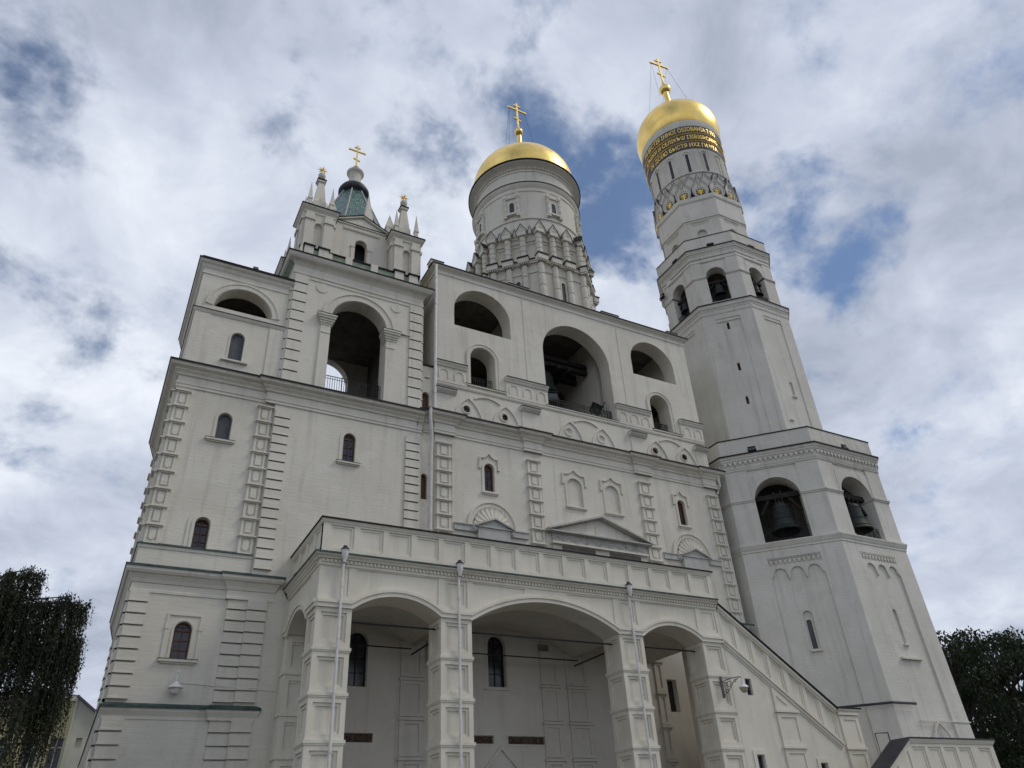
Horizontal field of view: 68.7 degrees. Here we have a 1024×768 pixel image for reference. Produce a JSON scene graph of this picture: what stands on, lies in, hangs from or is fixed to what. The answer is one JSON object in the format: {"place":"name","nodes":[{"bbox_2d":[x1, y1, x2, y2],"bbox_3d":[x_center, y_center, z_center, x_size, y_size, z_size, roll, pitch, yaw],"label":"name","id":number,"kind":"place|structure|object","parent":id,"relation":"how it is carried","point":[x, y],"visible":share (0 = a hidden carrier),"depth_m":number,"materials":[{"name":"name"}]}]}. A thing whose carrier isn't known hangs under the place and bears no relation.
{"place":"outdoors","nodes":[
{"label":"outdoors","id":0,"kind":"place"},
{"bbox_2d":[0,695,95,767],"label":"yellow house","id":1,"kind":"structure","parent":0,"point":[81,714],"depth_m":56.15,"materials":[{"name":"paint"}]},
{"bbox_2d":[0,738,5,761],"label":"window","id":2,"kind":"structure","parent":1,"relation":"in","point":[0,738],"depth_m":54.45,"materials":[{"name":"black glass"}]},
{"bbox_2d":[19,739,39,767],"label":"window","id":3,"kind":"structure","parent":1,"relation":"in","point":[28,763],"depth_m":54.80,"materials":[{"name":"grey glass"}]},
{"bbox_2d":[43,739,64,767],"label":"window","id":4,"kind":"structure","parent":1,"relation":"in","point":[57,756],"depth_m":55.62,"materials":[{"name":"grey glass"}]},
{"bbox_2d":[0,0,1023,740],"label":"sky","id":5,"kind":"structure","parent":0,"point":[873,149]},
{"bbox_2d":[637,58,974,766],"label":"bell tower","id":6,"kind":"structure","parent":0,"point":[835,610],"depth_m":52.19,"materials":[{"name":"white paint"}]},
{"bbox_2d":[650,181,654,201],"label":"slit window","id":7,"kind":"structure","parent":6,"relation":"in","point":[651,187],"depth_m":77.15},
{"bbox_2d":[654,169,661,191],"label":"slit window","id":8,"kind":"structure","parent":6,"relation":"in","point":[657,174],"depth_m":75.59,"materials":[{"name":"black glass"}]},
{"bbox_2d":[666,158,675,179],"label":"slit window","id":9,"kind":"structure","parent":6,"relation":"in","point":[671,170],"depth_m":74.42,"materials":[{"name":"black glass"}]},
{"bbox_2d":[677,296,689,315],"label":"bell","id":10,"kind":"object","parent":6,"relation":"hanging from","point":[683,305],"visible":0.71,"depth_m":66.39,"materials":[{"name":"brown metal"}]},
{"bbox_2d":[682,151,692,172],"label":"slit window","id":11,"kind":"structure","parent":6,"relation":"in","point":[687,160],"depth_m":73.83,"materials":[{"name":"black glass"}]},
{"bbox_2d":[700,149,709,170],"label":"slit window","id":12,"kind":"structure","parent":6,"relation":"in","point":[704,156],"depth_m":73.81,"materials":[{"name":"black glass"}]},
{"bbox_2d":[708,279,727,299],"bbox_3d":[17.855,-8.215,64.737,1.358,1.756,1.358,14,-36,-25],"label":"bell","id":13,"kind":"object","parent":6,"relation":"hanging from","point":[719,290],"visible":0.94,"depth_m":64.74,"materials":[{"name":"brown metal"}]},
{"bbox_2d":[715,155,723,175],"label":"slit window","id":14,"kind":"structure","parent":6,"relation":"in","point":[718,160],"depth_m":74.48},
{"bbox_2d":[747,446,756,451],"bbox_3d":[16.960,4.620,53.024,0.588,0.458,0.321,-12,-34,13],"label":"floodlight","id":15,"kind":"object","parent":6,"relation":"attached to","point":[751,448],"visible":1,"depth_m":52.93,"materials":[{"name":"black metal"}]},
{"bbox_2d":[752,280,762,297],"bbox_3d":[21.072,-8.198,65.013,1.537,1.689,1.097,-4,-33,1],"label":"bell","id":16,"kind":"object","parent":6,"relation":"hanging from","point":[757,289],"visible":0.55,"depth_m":64.86,"materials":[{"name":"brown metal"}]},
{"bbox_2d":[755,490,802,537],"bbox_3d":[18.335,8.742,50.944,2.348,3.011,2.348,14,-36,-25],"label":"bell","id":17,"kind":"object","parent":6,"relation":"hanging from","point":[783,517],"visible":0.94,"depth_m":50.76,"materials":[{"name":"brown metal"}]},
{"bbox_2d":[806,620,817,648],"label":"window","id":18,"kind":"structure","parent":6,"relation":"in","point":[814,643],"depth_m":46.13,"materials":[{"name":"grey glass"}]},
{"bbox_2d":[843,492,873,534],"bbox_3d":[23.434,8.854,51.543,1.959,2.946,2.656,-18,-35,22],"label":"bell","id":19,"kind":"object","parent":6,"relation":"hanging from","point":[857,512],"visible":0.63,"depth_m":51.17,"materials":[{"name":"brown metal"}]},
{"bbox_2d":[871,732,1000,767],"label":"stair parapet","id":20,"kind":"structure","parent":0,"point":[922,752],"depth_m":38.05,"materials":[{"name":"paint"}]},
{"label":"ground","id":21,"kind":"structure","parent":0,"visible":0},
{"bbox_2d":[0,565,94,767],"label":"birch tree","id":22,"kind":"object","parent":21,"relation":"on","point":[50,658],"visible":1,"depth_m":24.84,"materials":[{"name":"green plant"}]},
{"bbox_2d":[77,145,434,767],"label":"annex","id":23,"kind":"object","parent":21,"relation":"on","point":[268,449],"visible":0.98,"depth_m":37.75,"materials":[{"name":"white paint"}]},
{"bbox_2d":[168,670,182,694],"bbox_3d":[-13.714,12.172,30.639,0.600,1.000,0.607,14,-36,-25],"label":"wall lamp","id":24,"kind":"object","parent":23,"relation":"attached to","point":[175,687],"visible":1,"depth_m":30.39,"materials":[{"name":"white glass"}]},
{"bbox_2d":[169,623,190,658],"bbox_3d":[-14.113,10.968,31.924,0.710,1.550,0.090,14,-36,-25],"label":"window","id":25,"kind":"structure","parent":23,"relation":"in","point":[182,632],"depth_m":31.92,"materials":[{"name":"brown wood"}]},
{"bbox_2d":[191,519,208,547],"bbox_3d":[-14.359,6.950,34.502,0.640,1.490,0.090,14,-36,-25],"label":"window","id":26,"kind":"structure","parent":23,"relation":"in","point":[201,528],"depth_m":34.52,"materials":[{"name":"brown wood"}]},
{"bbox_2d":[215,415,231,438],"bbox_3d":[-14.466,2.199,37.572,0.670,1.480,0.090,14,-36,-25],"label":"window","id":27,"kind":"structure","parent":23,"relation":"in","point":[224,422],"depth_m":37.60,"materials":[{"name":"grey glass"}]},
{"bbox_2d":[227,334,243,360],"bbox_3d":[-14.771,-1.916,40.122,0.690,1.780,0.090,14,-36,-25],"label":"window","id":28,"kind":"structure","parent":23,"relation":"in","point":[237,341],"depth_m":40.15,"materials":[{"name":"grey glass"}]},
{"bbox_2d":[342,435,354,461],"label":"window","id":29,"kind":"structure","parent":23,"relation":"in","point":[349,441],"depth_m":40.13,"materials":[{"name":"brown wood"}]},
{"bbox_2d":[342,103,754,767],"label":"belfry","id":30,"kind":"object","parent":21,"relation":"on","point":[508,453],"visible":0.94,"depth_m":46.99,"materials":[{"name":"white paint"}]},
{"bbox_2d":[347,633,366,686],"bbox_3d":[-7.283,12.840,34.875,0.980,2.440,0.090,14,-36,-25],"label":"window","id":31,"kind":"structure","parent":30,"relation":"in","point":[357,656],"depth_m":34.87,"materials":[{"name":"black glass"}]},
{"bbox_2d":[421,475,425,498],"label":"window","id":32,"kind":"structure","parent":30,"relation":"in","point":[423,479],"depth_m":41.35,"materials":[{"name":"brown wood"}]},
{"bbox_2d":[422,394,427,407],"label":"window","id":33,"kind":"structure","parent":30,"relation":"in","point":[425,398],"depth_m":44.40,"materials":[{"name":"brown wood"}]},
{"bbox_2d":[475,211,485,243],"bbox_3d":[-2.542,-12.962,62.291,0.583,2.520,1.369,14,-36,-25],"label":"window","id":34,"kind":"structure","parent":30,"relation":"in","point":[480,227],"depth_m":62.17,"materials":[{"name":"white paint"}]},
{"bbox_2d":[484,465,492,491],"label":"window","id":35,"kind":"structure","parent":30,"relation":"in","point":[488,473],"depth_m":43.56,"materials":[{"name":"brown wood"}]},
{"bbox_2d":[487,637,503,686],"bbox_3d":[-0.911,14.131,38.065,1.010,2.490,0.090,14,-36,-25],"label":"window","id":36,"kind":"structure","parent":30,"relation":"in","point":[495,663],"depth_m":38.06,"materials":[{"name":"black glass"}]},
{"bbox_2d":[503,192,520,220],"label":"window","id":37,"kind":"structure","parent":30,"relation":"in","point":[511,204],"depth_m":60.40,"materials":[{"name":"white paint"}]},
{"bbox_2d":[548,391,559,403],"bbox_3d":[2.659,1.424,50.458,1.120,2.004,0.480,4,-33,-11],"label":"floodlight","id":38,"kind":"object","parent":30,"relation":"attached to","point":[553,394],"visible":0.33,"depth_m":50.70,"materials":[{"name":"black metal"}]},
{"bbox_2d":[545,193,562,221],"bbox_3d":[3.337,-14.254,60.830,1.369,2.520,0.583,14,-36,-25],"label":"window","id":39,"kind":"structure","parent":30,"relation":"in","point":[553,205],"depth_m":60.71,"materials":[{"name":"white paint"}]},
{"bbox_2d":[560,282,568,301],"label":"window","id":40,"kind":"structure","parent":30,"relation":"in","point":[564,295],"depth_m":56.12,"materials":[{"name":"white glass"}]},
{"bbox_2d":[543,354,586,406],"bbox_3d":[2.796,0.054,54.548,5.500,3.732,3.500,14,-36,-25],"label":"bell","id":41,"kind":"object","parent":30,"relation":"hanging from","point":[554,376],"visible":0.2,"depth_m":54.97,"materials":[{"name":"brown metal"}]},
{"bbox_2d":[574,213,583,243],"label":"window","id":42,"kind":"structure","parent":30,"relation":"in","point":[578,224],"depth_m":62.73,"materials":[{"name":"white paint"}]},
{"bbox_2d":[590,402,602,416],"bbox_3d":[5.784,2.032,51.177,1.050,1.442,0.709,24,-42,-36],"label":"floodlight","id":43,"kind":"object","parent":30,"relation":"attached to","point":[596,405],"visible":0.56,"depth_m":51.26,"materials":[{"name":"black metal"}]},
{"bbox_2d":[677,501,685,524],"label":"window","id":44,"kind":"structure","parent":30,"relation":"in","point":[682,518],"depth_m":49.46,"materials":[{"name":"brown wood"}]},
{"bbox_2d":[270,515,870,767],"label":"porch","id":45,"kind":"object","parent":21,"relation":"on","point":[443,593],"visible":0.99,"depth_m":34.80,"materials":[{"name":"paint"}]},
{"bbox_2d":[719,676,748,697],"bbox_3d":[10.999,14.846,36.929,1.330,1.000,0.500,-28,-40,33],"label":"wall lamp","id":46,"kind":"object","parent":45,"relation":"attached to","point":[743,687],"visible":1,"depth_m":36.91,"materials":[{"name":"metal"}]},
{"bbox_2d":[936,626,1023,767],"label":"lime tree","id":47,"kind":"object","parent":21,"relation":"on","point":[956,661],"visible":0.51,"depth_m":68.75,"materials":[{"name":"green plant"}]},
{"bbox_2d":[948,625,1023,766],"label":"lime tree","id":48,"kind":"object","parent":21,"relation":"on","point":[1015,651],"visible":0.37,"depth_m":73.15,"materials":[{"name":"green plant"}]},
{"bbox_2d":[973,630,1023,754],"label":"lime tree","id":49,"kind":"object","parent":21,"relation":"on","point":[1020,676],"visible":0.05,"depth_m":79.53,"materials":[{"name":"green plant"}]}
]}

